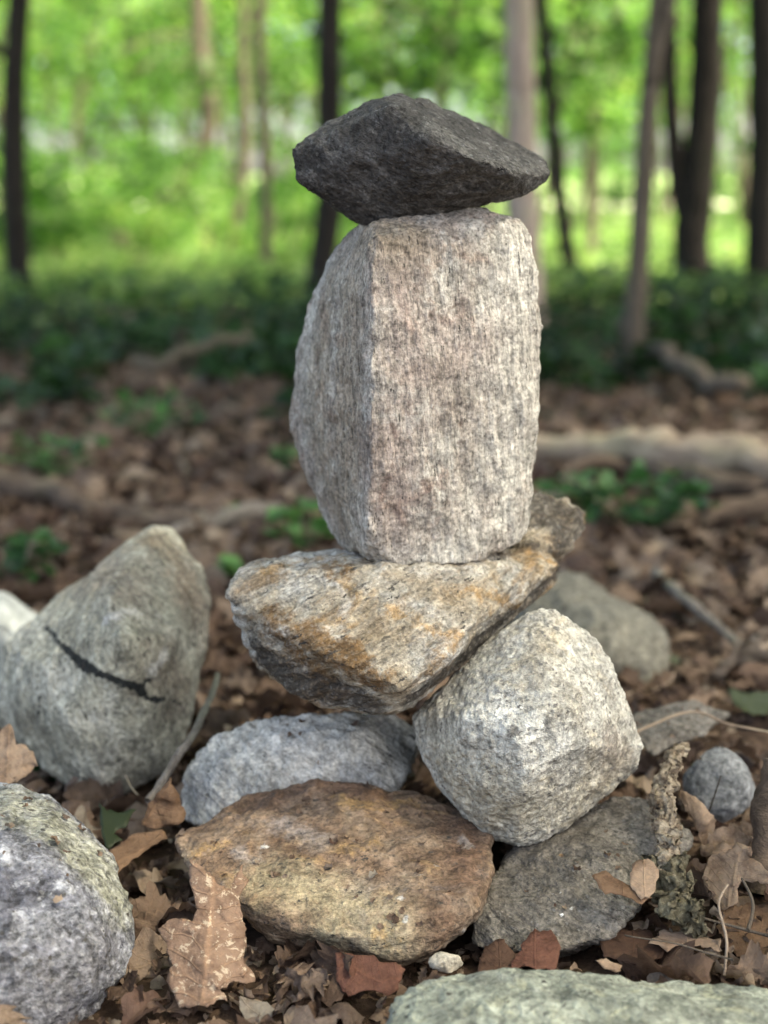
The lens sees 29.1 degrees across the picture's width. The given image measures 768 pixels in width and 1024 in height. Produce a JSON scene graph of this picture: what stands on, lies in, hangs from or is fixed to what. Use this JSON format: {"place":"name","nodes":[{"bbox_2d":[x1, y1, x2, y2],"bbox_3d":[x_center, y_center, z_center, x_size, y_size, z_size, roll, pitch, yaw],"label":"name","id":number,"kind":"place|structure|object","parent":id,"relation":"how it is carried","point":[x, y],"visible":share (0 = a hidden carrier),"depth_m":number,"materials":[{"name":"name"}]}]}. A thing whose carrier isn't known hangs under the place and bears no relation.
{"place":"outdoors","nodes":[
{"label":"outdoors","id":0,"kind":"place"},
{"bbox_2d":[1,0,748,175],"label":"sky","id":1,"kind":"structure","parent":0,"point":[254,159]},
{"bbox_2d":[0,172,767,1023],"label":"ground","id":2,"kind":"structure","parent":0,"point":[584,960],"depth_m":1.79,"materials":[{"name":"plant"}]},
{"bbox_2d":[0,0,36,312],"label":"tree","id":3,"kind":"object","parent":2,"relation":"on","point":[14,199],"visible":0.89,"depth_m":7.34,"materials":[{"name":"brown plant"}]},
{"bbox_2d":[0,592,37,653],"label":"stone","id":4,"kind":"object","parent":2,"relation":"on","point":[15,615],"visible":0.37,"depth_m":1.85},
{"bbox_2d":[0,528,68,582],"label":"woodland plant","id":5,"kind":"object","parent":2,"relation":"on","point":[16,552],"visible":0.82,"depth_m":2.27,"materials":[{"name":"green plant"}]},
{"bbox_2d":[0,128,86,267],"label":"bush","id":6,"kind":"object","parent":2,"relation":"on","point":[42,203],"visible":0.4,"depth_m":10.56,"materials":[{"name":"green plant"}]},
{"bbox_2d":[0,431,109,476],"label":"woodland plant","id":7,"kind":"object","parent":2,"relation":"on","point":[76,446],"visible":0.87,"depth_m":3.11,"materials":[{"name":"green plant"}]},
{"bbox_2d":[0,782,134,1023],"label":"stone","id":8,"kind":"object","parent":2,"relation":"on","point":[65,960],"visible":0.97,"depth_m":1.11,"materials":[{"name":"grey stone"}]},
{"bbox_2d":[0,724,37,783],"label":"fallen leaf","id":9,"kind":"object","parent":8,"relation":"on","point":[18,762],"visible":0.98,"depth_m":1.33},
{"bbox_2d":[0,143,139,273],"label":"bush","id":10,"kind":"object","parent":2,"relation":"on","point":[49,238],"visible":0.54,"depth_m":10.59,"materials":[{"name":"green plant"}]},
{"bbox_2d":[0,0,143,103],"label":"sapling","id":11,"kind":"object","parent":2,"relation":"on","point":[54,18],"visible":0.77,"depth_m":12.84,"materials":[{"name":"green plant"}]},
{"bbox_2d":[0,0,166,216],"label":"sapling","id":12,"kind":"object","parent":2,"relation":"on","point":[39,83],"visible":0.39,"depth_m":14.56,"materials":[{"name":"green plant"}]},
{"bbox_2d":[63,773,123,821],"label":"fallen leaf","id":13,"kind":"object","parent":2,"relation":"on","point":[85,790],"visible":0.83,"depth_m":1.46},
{"bbox_2d":[0,469,201,526],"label":"fallen branch","id":14,"kind":"object","parent":2,"relation":"on","point":[65,497],"visible":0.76,"depth_m":2.67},
{"bbox_2d":[0,525,210,793],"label":"stone","id":15,"kind":"object","parent":2,"relation":"on","point":[101,664],"visible":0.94,"depth_m":1.48,"materials":[{"name":"stone"}]},
{"bbox_2d":[99,803,135,848],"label":"fallen leaf","id":16,"kind":"object","parent":2,"relation":"on","point":[112,822],"visible":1,"depth_m":1.31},
{"bbox_2d":[0,0,247,186],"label":"broadleaf tree","id":17,"kind":"object","parent":2,"relation":"on","point":[83,143],"visible":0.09,"depth_m":44.75,"materials":[{"name":"green plant"}]},
{"bbox_2d":[26,127,227,240],"bbox_3d":[-2.460,-2.981,13.725,1.970,1.197,2.138,-6,13,-24],"label":"bush","id":18,"kind":"object","parent":2,"relation":"on","point":[127,147],"visible":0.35,"depth_m":13.47,"materials":[{"name":"green plant"}]},
{"bbox_2d":[0,0,266,200],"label":"sapling","id":19,"kind":"object","parent":2,"relation":"on","point":[64,103],"visible":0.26,"depth_m":21.28,"materials":[{"name":"green plant"}]},
{"bbox_2d":[109,829,167,872],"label":"fallen leaf","id":20,"kind":"object","parent":2,"relation":"on","point":[130,848],"visible":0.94,"depth_m":1.27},
{"bbox_2d":[26,0,256,179],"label":"broadleaf tree","id":21,"kind":"object","parent":2,"relation":"on","point":[146,121],"visible":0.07,"depth_m":43.69,"materials":[{"name":"green plant"}]},
{"bbox_2d":[50,157,243,275],"bbox_3d":[-1.800,-2.067,10.450,1.451,0.845,1.324,9,15,35],"label":"bush","id":22,"kind":"object","parent":2,"relation":"on","point":[154,222],"visible":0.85,"depth_m":10.17,"materials":[{"name":"green plant"}]},
{"bbox_2d":[88,384,206,442],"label":"woodland plant","id":23,"kind":"object","parent":2,"relation":"on","point":[160,407],"visible":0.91,"depth_m":3.63,"materials":[{"name":"green plant"}]},
{"bbox_2d":[27,0,285,204],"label":"sapling","id":24,"kind":"object","parent":2,"relation":"on","point":[123,106],"visible":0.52,"depth_m":16.25,"materials":[{"name":"green plant"}]},
{"bbox_2d":[100,0,217,256],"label":"tree","id":25,"kind":"object","parent":2,"relation":"on","point":[207,133],"visible":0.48,"depth_m":12.50,"materials":[{"name":"grey plant"}]},
{"bbox_2d":[131,880,196,939],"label":"fallen leaf","id":26,"kind":"object","parent":2,"relation":"on","point":[152,908],"visible":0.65,"depth_m":1.23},
{"bbox_2d":[142,777,185,828],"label":"fallen leaf","id":27,"kind":"object","parent":2,"relation":"on","point":[165,808],"visible":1,"depth_m":1.30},
{"bbox_2d":[48,0,303,198],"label":"sapling","id":28,"kind":"object","parent":2,"relation":"on","point":[149,11],"visible":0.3,"depth_m":20.50,"materials":[{"name":"green plant"}]},
{"bbox_2d":[94,142,259,239],"bbox_3d":[-1.944,-3.177,14.855,1.703,1.086,1.865,1,12,4],"label":"bush","id":29,"kind":"object","parent":2,"relation":"on","point":[205,208],"visible":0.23,"depth_m":14.62,"materials":[{"name":"green plant"}]},
{"bbox_2d":[144,672,220,803],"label":"twig","id":30,"kind":"object","parent":2,"relation":"on","point":[180,751],"visible":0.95,"depth_m":1.40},
{"bbox_2d":[129,331,252,373],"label":"fallen branch","id":31,"kind":"object","parent":2,"relation":"on","point":[169,359],"visible":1,"depth_m":4.21,"materials":[{"name":"wood"}]},
{"bbox_2d":[28,19,370,244],"bbox_3d":[-1.554,-3.048,12.278,2.539,1.998,2.025,-9,15,-36],"label":"sapling","id":32,"kind":"object","parent":2,"relation":"on","point":[184,81],"visible":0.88,"depth_m":11.86,"materials":[{"name":"green plant"}]},
{"bbox_2d":[158,858,255,1008],"bbox_3d":[-0.136,0.320,1.127,0.072,0.083,0.088,-2,12,-9],"label":"fallen leaf","id":33,"kind":"object","parent":2,"relation":"on","point":[206,947],"visible":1,"depth_m":1.12,"materials":[{"name":"plant"}]},
{"bbox_2d":[110,138,312,262],"bbox_3d":[-1.331,-2.439,11.701,1.622,1.056,1.484,0,12,2],"label":"bush","id":34,"kind":"object","parent":2,"relation":"on","point":[282,191],"visible":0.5,"depth_m":11.74,"materials":[{"name":"green plant"}]},
{"bbox_2d":[171,501,281,536],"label":"fallen branch","id":35,"kind":"object","parent":2,"relation":"on","point":[235,514],"visible":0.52,"depth_m":2.62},
{"bbox_2d":[199,707,253,741],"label":"fallen leaf","id":36,"kind":"object","parent":2,"relation":"on","point":[217,719],"visible":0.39,"depth_m":1.65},
{"bbox_2d":[149,120,316,236],"bbox_3d":[-1.494,-3.496,15.657,2.027,1.319,1.856,-4,13,-18],"label":"bush","id":37,"kind":"object","parent":2,"relation":"on","point":[255,140],"visible":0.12,"depth_m":15.48,"materials":[{"name":"green plant"}]},
{"bbox_2d":[86,0,381,207],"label":"sapling","id":38,"kind":"object","parent":2,"relation":"on","point":[137,21],"visible":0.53,"depth_m":15.45,"materials":[{"name":"green plant"}]},
{"bbox_2d":[224,0,250,262],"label":"tree","id":39,"kind":"object","parent":2,"relation":"on","point":[244,167],"visible":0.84,"depth_m":10.62,"materials":[{"name":"grey plant"}]},
{"bbox_2d":[86,0,408,176],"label":"broadleaf tree","id":40,"kind":"object","parent":2,"relation":"on","point":[235,26],"visible":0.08,"depth_m":38.37,"materials":[{"name":"green plant"}]},
{"bbox_2d":[121,0,383,199],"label":"sapling","id":41,"kind":"object","parent":2,"relation":"on","point":[281,111],"visible":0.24,"depth_m":16.98,"materials":[{"name":"green plant"}]},
{"bbox_2d":[254,0,271,280],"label":"tree","id":42,"kind":"object","parent":2,"relation":"on","point":[265,162],"visible":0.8,"depth_m":9.19,"materials":[{"name":"brown plant"}]},
{"bbox_2d":[195,179,346,268],"bbox_3d":[-0.688,-2.077,10.796,1.627,0.734,1.340,2,12,10],"label":"bush","id":43,"kind":"object","parent":2,"relation":"on","point":[306,213],"visible":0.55,"depth_m":10.73,"materials":[{"name":"green plant"}]},
{"bbox_2d":[240,687,313,719],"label":"fallen leaf","id":44,"kind":"object","parent":2,"relation":"on","point":[269,696],"visible":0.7,"depth_m":1.71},
{"bbox_2d":[232,65,354,227],"bbox_3d":[-0.762,-3.097,13.187,1.187,1.718,1.527,0,12,0],"label":"sapling","id":45,"kind":"object","parent":2,"relation":"on","point":[289,103],"visible":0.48,"depth_m":13.10,"materials":[{"name":"green plant"}]},
{"bbox_2d":[274,938,314,968],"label":"fallen leaf","id":46,"kind":"object","parent":2,"relation":"on","point":[291,953],"visible":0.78,"depth_m":1.15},
{"bbox_2d":[262,497,332,549],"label":"woodland plant","id":47,"kind":"object","parent":2,"relation":"on","point":[294,528],"visible":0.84,"depth_m":2.49,"materials":[{"name":"green plant"}]},
{"bbox_2d":[181,711,417,825],"bbox_3d":[-0.079,0.246,1.425,0.227,0.143,0.236,0,12,0],"label":"stone","id":48,"kind":"object","parent":2,"relation":"on","point":[225,769],"visible":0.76,"depth_m":1.34,"materials":[{"name":"stone"}]},
{"bbox_2d":[225,492,585,714],"bbox_3d":[0.027,0.099,1.337,0.333,0.194,0.287,0,12,0],"label":"stone","id":49,"kind":"object","parent":48,"relation":"on","point":[334,628],"visible":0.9,"depth_m":1.25,"materials":[{"name":"stone"}]},
{"bbox_2d":[289,206,542,564],"bbox_3d":[0.025,-0.114,1.327,0.227,0.322,0.226,0,12,0],"label":"stone","id":50,"kind":"object","parent":49,"relation":"on","point":[414,411],"visible":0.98,"depth_m":1.25,"materials":[{"name":"stone"}]},
{"bbox_2d":[292,93,549,224],"bbox_3d":[0.034,-0.309,1.296,0.223,0.115,0.237,0,12,0],"label":"stone","id":51,"kind":"object","parent":50,"relation":"on","point":[396,155],"visible":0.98,"depth_m":1.23,"materials":[{"name":"stone"}]},
{"bbox_2d":[284,967,328,1002],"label":"fallen leaf","id":52,"kind":"object","parent":2,"relation":"on","point":[311,979],"visible":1,"depth_m":1.10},
{"bbox_2d":[271,961,352,1015],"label":"fallen leaf","id":53,"kind":"object","parent":2,"relation":"on","point":[289,996],"visible":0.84,"depth_m":1.12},
{"bbox_2d":[272,939,353,1007],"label":"fallen leaf","id":54,"kind":"object","parent":2,"relation":"on","point":[322,955],"visible":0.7,"depth_m":1.12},
{"bbox_2d":[297,0,341,317],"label":"tree","id":55,"kind":"object","parent":2,"relation":"on","point":[326,229],"visible":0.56,"depth_m":6.71,"materials":[{"name":"brown plant"}]},
{"bbox_2d":[175,778,494,965],"bbox_3d":[-0.042,0.302,1.263,0.274,0.114,0.262,0,12,0],"label":"stone","id":56,"kind":"object","parent":2,"relation":"on","point":[302,903],"visible":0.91,"depth_m":1.21,"materials":[{"name":"stone"}]},
{"bbox_2d":[335,952,404,996],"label":"fallen leaf","id":57,"kind":"object","parent":2,"relation":"on","point":[369,972],"visible":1,"depth_m":1.11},
{"bbox_2d":[265,0,500,132],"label":"sapling","id":58,"kind":"object","parent":2,"relation":"on","point":[295,28],"visible":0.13,"depth_m":18.77,"materials":[{"name":"green plant"}]},
{"bbox_2d":[0,255,767,428],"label":"ground cover","id":59,"kind":"object","parent":2,"relation":"on","point":[46,380],"visible":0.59,"depth_m":5.28,"materials":[{"name":"green plant"}]},
{"bbox_2d":[229,0,567,141],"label":"broadleaf tree","id":60,"kind":"object","parent":2,"relation":"on","point":[454,108],"visible":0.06,"depth_m":35.45,"materials":[{"name":"green plant"}]},
{"bbox_2d":[279,0,534,96],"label":"sapling","id":61,"kind":"object","parent":2,"relation":"on","point":[358,33],"visible":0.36,"depth_m":11.49,"materials":[{"name":"green plant"}]},
{"bbox_2d":[269,0,604,109],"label":"sapling","id":62,"kind":"object","parent":2,"relation":"on","point":[453,65],"visible":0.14,"depth_m":14.25,"materials":[{"name":"green plant"}]},
{"bbox_2d":[276,0,611,125],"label":"sapling","id":63,"kind":"object","parent":2,"relation":"on","point":[424,85],"visible":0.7,"depth_m":9.04,"materials":[{"name":"green plant"}]},
{"bbox_2d":[278,0,623,209],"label":"sapling","id":64,"kind":"object","parent":2,"relation":"on","point":[284,84],"visible":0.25,"depth_m":12.12,"materials":[{"name":"green plant"}]},
{"bbox_2d":[478,938,516,971],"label":"fallen leaf","id":65,"kind":"object","parent":2,"relation":"on","point":[497,954],"visible":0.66,"depth_m":1.13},
{"bbox_2d":[504,0,545,328],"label":"tree","id":66,"kind":"object","parent":2,"relation":"on","point":[520,101],"visible":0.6,"depth_m":5.74,"materials":[{"name":"brown plant"}]},
{"bbox_2d":[412,608,643,846],"bbox_3d":[0.128,0.205,1.315,0.207,0.260,0.244,0,12,0],"label":"stone","id":67,"kind":"object","parent":2,"relation":"on","point":[525,729],"visible":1,"depth_m":1.23,"materials":[{"name":"stone"}]},
{"bbox_2d":[508,928,560,969],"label":"fallen leaf","id":68,"kind":"object","parent":2,"relation":"on","point":[540,950],"visible":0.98,"depth_m":1.13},
{"bbox_2d":[452,0,646,235],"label":"sapling","id":69,"kind":"object","parent":2,"relation":"on","point":[619,27],"visible":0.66,"depth_m":8.50,"materials":[{"name":"green plant"}]},
{"bbox_2d":[415,0,687,177],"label":"sapling","id":70,"kind":"object","parent":2,"relation":"on","point":[601,64],"visible":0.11,"depth_m":17.33,"materials":[{"name":"green plant"}]},
{"bbox_2d":[534,0,581,296],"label":"tree","id":71,"kind":"object","parent":2,"relation":"on","point":[566,243],"visible":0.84,"depth_m":8.31,"materials":[{"name":"brown plant"}]},
{"bbox_2d":[386,968,767,1023],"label":"stone","id":72,"kind":"object","parent":2,"relation":"on","point":[512,996],"visible":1,"depth_m":1.03,"materials":[{"name":"stone"}]},
{"bbox_2d":[534,472,625,512],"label":"woodland plant","id":73,"kind":"object","parent":2,"relation":"on","point":[548,485],"visible":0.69,"depth_m":2.67,"materials":[{"name":"green plant"}]},
{"bbox_2d":[472,796,693,958],"bbox_3d":[0.183,0.317,1.284,0.164,0.114,0.308,4,13,17],"label":"stone","id":74,"kind":"object","parent":2,"relation":"on","point":[547,876],"visible":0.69,"depth_m":1.20,"materials":[{"name":"stone"}]},
{"bbox_2d":[592,870,651,904],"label":"fallen leaf","id":75,"kind":"object","parent":74,"relation":"on","point":[607,882],"visible":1,"depth_m":1.15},
{"bbox_2d":[630,859,658,899],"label":"fallen leaf","id":76,"kind":"object","parent":74,"relation":"on","point":[644,875],"visible":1,"depth_m":1.16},
{"bbox_2d":[503,569,669,684],"bbox_3d":[0.260,0.149,1.966,0.217,0.146,0.372,0,12,0],"label":"stone","id":77,"kind":"object","parent":2,"relation":"on","point":[623,633],"visible":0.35,"depth_m":1.85,"materials":[{"name":"stone"}]},
{"bbox_2d":[430,0,748,263],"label":"sapling","id":78,"kind":"object","parent":2,"relation":"on","point":[592,185],"visible":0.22,"depth_m":11.71,"materials":[{"name":"green plant"}]},
{"bbox_2d":[459,0,748,232],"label":"sapling","id":79,"kind":"object","parent":2,"relation":"on","point":[598,91],"visible":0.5,"depth_m":10.14,"materials":[{"name":"green plant"}]},
{"bbox_2d":[544,137,672,220],"bbox_3d":[3.358,-4.852,21.527,1.855,1.319,2.027,-9,15,-36],"label":"bush","id":80,"kind":"object","parent":2,"relation":"on","point":[612,200],"visible":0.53,"depth_m":21.06,"materials":[{"name":"green plant"}]},
{"bbox_2d":[600,928,663,965],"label":"fallen leaf","id":81,"kind":"object","parent":2,"relation":"on","point":[618,945],"visible":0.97,"depth_m":1.15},
{"bbox_2d":[538,1,726,189],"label":"broadleaf tree","id":82,"kind":"object","parent":2,"relation":"on","point":[613,156],"visible":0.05,"depth_m":52.91,"materials":[{"name":"green plant"}]},
{"bbox_2d":[548,0,735,227],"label":"sapling","id":83,"kind":"object","parent":2,"relation":"on","point":[663,207],"visible":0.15,"depth_m":18.52,"materials":[{"name":"green plant"}]},
{"bbox_2d":[620,0,677,375],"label":"tree","id":84,"kind":"object","parent":2,"relation":"on","point":[660,16],"visible":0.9,"depth_m":4.81,"materials":[{"name":"grey plant"}]},
{"bbox_2d":[581,459,721,532],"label":"woodland plant","id":85,"kind":"object","parent":2,"relation":"on","point":[666,501],"visible":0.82,"depth_m":2.59,"materials":[{"name":"green plant"}]},
{"bbox_2d":[536,427,767,475],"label":"fallen log","id":86,"kind":"object","parent":2,"relation":"on","point":[731,453],"visible":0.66,"depth_m":3.04,"materials":[{"name":"wood"}]},
{"bbox_2d":[558,0,748,196],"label":"broadleaf tree","id":87,"kind":"object","parent":2,"relation":"on","point":[736,61],"visible":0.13,"depth_m":41.73,"materials":[{"name":"green plant"}]},
{"bbox_2d":[560,453,767,496],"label":"fallen log","id":88,"kind":"object","parent":2,"relation":"on","point":[720,484],"visible":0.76,"depth_m":2.93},
{"bbox_2d":[584,0,748,234],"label":"sapling","id":89,"kind":"object","parent":2,"relation":"on","point":[742,187],"visible":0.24,"depth_m":16.58,"materials":[{"name":"green plant"}]},
{"bbox_2d":[641,851,708,938],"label":"clump","id":90,"kind":"object","parent":2,"relation":"on","point":[677,903],"visible":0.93,"depth_m":1.16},
{"bbox_2d":[648,742,690,875],"bbox_3d":[0.237,0.252,1.244,0.032,0.076,0.148,3,13,14],"label":"bark strip","id":91,"kind":"object","parent":90,"relation":"on","point":[666,828],"visible":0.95,"depth_m":1.23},
{"bbox_2d":[633,699,729,755],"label":"stone","id":92,"kind":"object","parent":2,"relation":"on","point":[657,739],"visible":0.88,"depth_m":1.49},
{"bbox_2d":[618,319,751,396],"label":"fallen branch","id":93,"kind":"object","parent":2,"relation":"on","point":[706,381],"visible":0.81,"depth_m":4.25,"materials":[{"name":"wood"}]},
{"bbox_2d":[649,929,720,951],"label":"fallen leaf","id":94,"kind":"object","parent":2,"relation":"on","point":[679,937],"visible":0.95,"depth_m":1.15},
{"bbox_2d":[627,0,747,78],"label":"sapling","id":95,"kind":"object","parent":2,"relation":"on","point":[736,13],"visible":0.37,"depth_m":9.56,"materials":[{"name":"green plant"}]},
{"bbox_2d":[660,0,723,295],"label":"tree","id":96,"kind":"object","parent":2,"relation":"on","point":[691,164],"visible":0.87,"depth_m":8.18,"materials":[{"name":"brown plant"}]},
{"bbox_2d":[649,567,739,644],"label":"twig","id":97,"kind":"object","parent":2,"relation":"on","point":[693,605],"visible":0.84,"depth_m":2.06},
{"bbox_2d":[680,790,716,844],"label":"fallen leaf","id":98,"kind":"object","parent":2,"relation":"on","point":[702,817],"visible":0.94,"depth_m":1.29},
{"bbox_2d":[665,152,747,220],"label":"bush","id":99,"kind":"object","parent":2,"relation":"on","point":[732,189],"visible":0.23,"depth_m":20.34,"materials":[{"name":"green plant"}]},
{"bbox_2d":[683,747,755,822],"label":"stone","id":100,"kind":"object","parent":2,"relation":"on","point":[734,795],"visible":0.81,"depth_m":1.38,"materials":[{"name":"grey stone"}]},
{"bbox_2d":[700,824,752,856],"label":"fallen leaf","id":101,"kind":"object","parent":2,"relation":"on","point":[722,839],"visible":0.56,"depth_m":1.27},
{"bbox_2d":[697,491,767,527],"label":"fallen branch","id":102,"kind":"object","parent":2,"relation":"on","point":[729,510],"visible":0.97,"depth_m":2.62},
{"bbox_2d":[702,842,767,910],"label":"fallen leaf","id":103,"kind":"object","parent":2,"relation":"on","point":[734,865],"visible":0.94,"depth_m":1.21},
{"bbox_2d":[707,627,767,683],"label":"fallen leaf","id":104,"kind":"object","parent":2,"relation":"on","point":[754,649],"visible":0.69,"depth_m":1.82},
{"bbox_2d":[716,902,767,956],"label":"fallen leaf","id":105,"kind":"object","parent":2,"relation":"on","point":[739,943],"visible":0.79,"depth_m":1.17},
{"bbox_2d":[720,939,767,985],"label":"fallen leaf","id":106,"kind":"object","parent":2,"relation":"on","point":[753,956],"visible":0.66,"depth_m":1.13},
{"bbox_2d":[728,688,767,714],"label":"fallen leaf","id":107,"kind":"object","parent":2,"relation":"on","point":[753,703],"visible":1,"depth_m":1.70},
{"bbox_2d":[744,758,767,894],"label":"stick","id":108,"kind":"object","parent":2,"relation":"on","point":[758,814],"visible":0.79,"depth_m":1.25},
{"bbox_2d":[744,0,767,304],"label":"tree","id":109,"kind":"object","parent":2,"relation":"on","point":[756,234],"visible":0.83,"depth_m":7.81,"materials":[{"name":"brown plant"}]},
{"bbox_2d":[0,201,767,312],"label":"meadow grass","id":110,"kind":"structure","parent":0,"point":[205,270],"depth_m":9.51,"materials":[{"name":"plant"}]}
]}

